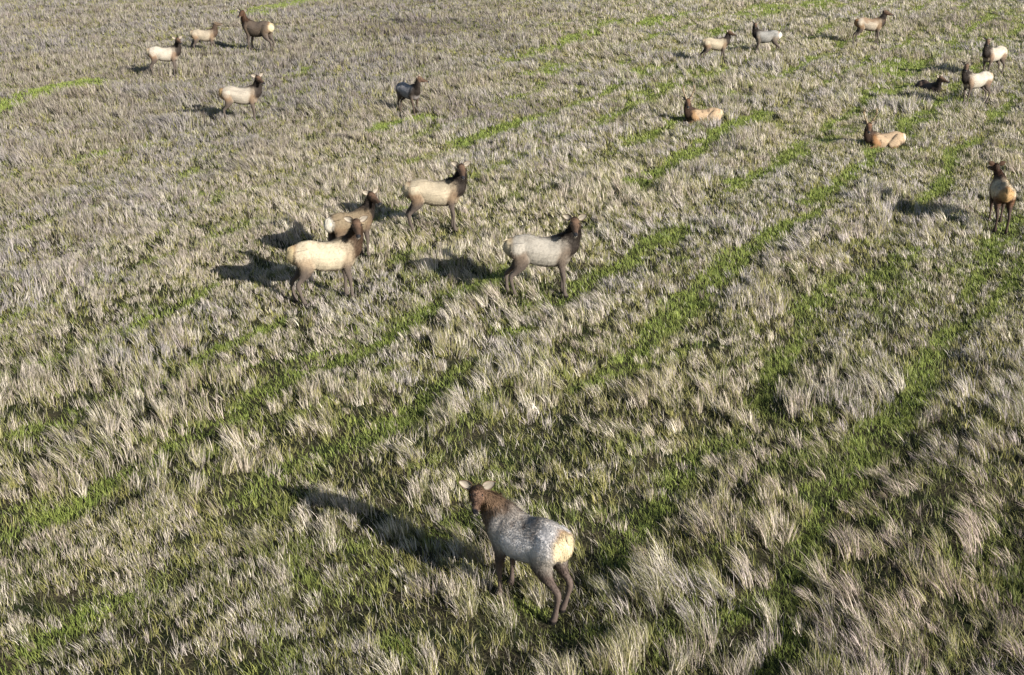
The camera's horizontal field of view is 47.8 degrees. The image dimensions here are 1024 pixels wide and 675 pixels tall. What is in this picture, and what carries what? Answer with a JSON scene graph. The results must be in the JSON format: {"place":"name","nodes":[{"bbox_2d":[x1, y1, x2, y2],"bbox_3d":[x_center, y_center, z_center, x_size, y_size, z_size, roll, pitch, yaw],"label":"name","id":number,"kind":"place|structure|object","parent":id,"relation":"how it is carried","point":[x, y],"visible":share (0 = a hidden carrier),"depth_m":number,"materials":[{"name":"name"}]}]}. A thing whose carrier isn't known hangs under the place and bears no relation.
{"place":"outdoors","nodes":[
{"label":"outdoors","id":0,"kind":"place"},
{"bbox_2d":[0,0,1023,674],"bbox_3d":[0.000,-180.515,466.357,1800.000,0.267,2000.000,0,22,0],"label":"ground","id":1,"kind":"structure","parent":0,"point":[476,436],"depth_m":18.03,"materials":[{"name":"green plant"}]},
{"bbox_2d":[146,36,181,75],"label":"elk","id":2,"kind":"object","parent":1,"relation":"on","point":[172,53],"visible":0.98,"depth_m":50.44,"materials":[{"name":"fur"}]},
{"bbox_2d":[189,21,223,52],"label":"elk","id":3,"kind":"object","parent":1,"relation":"on","point":[207,35],"visible":0.94,"depth_m":57.36,"materials":[{"name":"fur"}]},
{"bbox_2d":[218,73,264,120],"bbox_3d":[-9.721,-8.678,41.871,1.794,1.757,0.670,1,22,1],"label":"elk","id":4,"kind":"object","parent":1,"relation":"on","point":[246,95],"visible":0.99,"depth_m":41.65,"materials":[{"name":"fur"}]},
{"bbox_2d":[237,8,274,51],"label":"elk","id":5,"kind":"object","parent":1,"relation":"on","point":[264,29],"visible":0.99,"depth_m":57.23,"materials":[{"name":"fur"}]},
{"bbox_2d":[285,215,367,305],"bbox_3d":[-3.893,-1.636,24.485,1.762,1.846,0.806,-3,22,-6],"label":"elk","id":6,"kind":"object","parent":1,"relation":"on","point":[307,258],"visible":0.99,"depth_m":24.28,"materials":[{"name":"fur"}]},
{"bbox_2d":[324,188,381,256],"bbox_3d":[-3.712,-2.579,26.866,1.519,1.600,0.701,-12,25,-28],"label":"elk","id":7,"kind":"object","parent":1,"relation":"on","point":[336,225],"visible":0.69,"depth_m":26.74,"materials":[{"name":"fur"}]},
{"bbox_2d":[396,74,428,115],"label":"elk","id":8,"kind":"object","parent":1,"relation":"on","point":[410,92],"visible":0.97,"depth_m":43.09,"materials":[{"name":"fur"}]},
{"bbox_2d":[402,161,470,231],"bbox_3d":[-1.908,-3.564,29.228,1.736,1.830,0.801,3,22,8],"label":"elk","id":9,"kind":"object","parent":1,"relation":"on","point":[448,192],"visible":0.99,"depth_m":29.00,"materials":[{"name":"fur"}]},
{"bbox_2d":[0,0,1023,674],"bbox_3d":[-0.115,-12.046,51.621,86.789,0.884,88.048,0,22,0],"label":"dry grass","id":10,"kind":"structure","parent":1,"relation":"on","point":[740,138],"depth_m":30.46,"materials":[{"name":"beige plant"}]},
{"bbox_2d":[459,480,574,624],"bbox_3d":[0.075,2.617,14.390,1.582,1.610,0.767,9,24,21],"label":"elk","id":11,"kind":"object","parent":1,"relation":"on","point":[543,548],"visible":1,"depth_m":14.14,"materials":[{"name":"fur"}]},
{"bbox_2d":[502,214,586,297],"bbox_3d":[0.683,-1.746,24.629,1.759,1.846,0.809,5,23,11],"label":"elk","id":12,"kind":"object","parent":1,"relation":"on","point":[524,251],"visible":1,"depth_m":24.39,"materials":[{"name":"fur"}]},
{"bbox_2d":[682,85,722,123],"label":"elk","id":13,"kind":"object","parent":1,"relation":"on","point":[692,114],"visible":0.69,"depth_m":41.74,"materials":[{"name":"fur"}]},
{"bbox_2d":[700,29,736,62],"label":"elk","id":14,"kind":"object","parent":1,"relation":"on","point":[719,44],"visible":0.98,"depth_m":54.25,"materials":[{"name":"fur"}]},
{"bbox_2d":[751,21,781,53],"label":"elk","id":15,"kind":"object","parent":1,"relation":"on","point":[762,36],"visible":0.94,"depth_m":57.17,"materials":[{"name":"fur"}]},
{"bbox_2d":[852,8,893,44],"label":"elk","id":16,"kind":"object","parent":1,"relation":"on","point":[862,24],"visible":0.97,"depth_m":60.27,"materials":[{"name":"fur"}]},
{"bbox_2d":[862,108,905,148],"bbox_3d":[12.337,-6.906,38.270,1.656,1.503,0.940,-3,22,-8],"label":"elk","id":17,"kind":"object","parent":1,"relation":"on","point":[872,138],"visible":0.83,"depth_m":38.19,"materials":[{"name":"fur"}]},
{"bbox_2d":[915,74,949,93],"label":"elk","id":18,"kind":"object","parent":1,"relation":"on","point":[935,87],"visible":0.62,"depth_m":47.73,"materials":[{"name":"fur"}]},
{"bbox_2d":[961,62,992,103],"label":"elk","id":19,"kind":"object","parent":1,"relation":"on","point":[982,80],"visible":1,"depth_m":44.61,"materials":[{"name":"fur"}]},
{"bbox_2d":[982,37,1007,74],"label":"elk","id":20,"kind":"object","parent":1,"relation":"on","point":[990,55],"visible":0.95,"depth_m":50.64,"materials":[{"name":"fur"}]},
{"bbox_2d":[987,161,1016,233],"bbox_3d":[12.539,-3.657,29.733,0.640,1.575,1.864,5,23,12],"label":"elk","id":21,"kind":"object","parent":1,"relation":"on","point":[1002,191],"visible":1,"depth_m":29.22,"materials":[{"name":"fur"}]}
]}

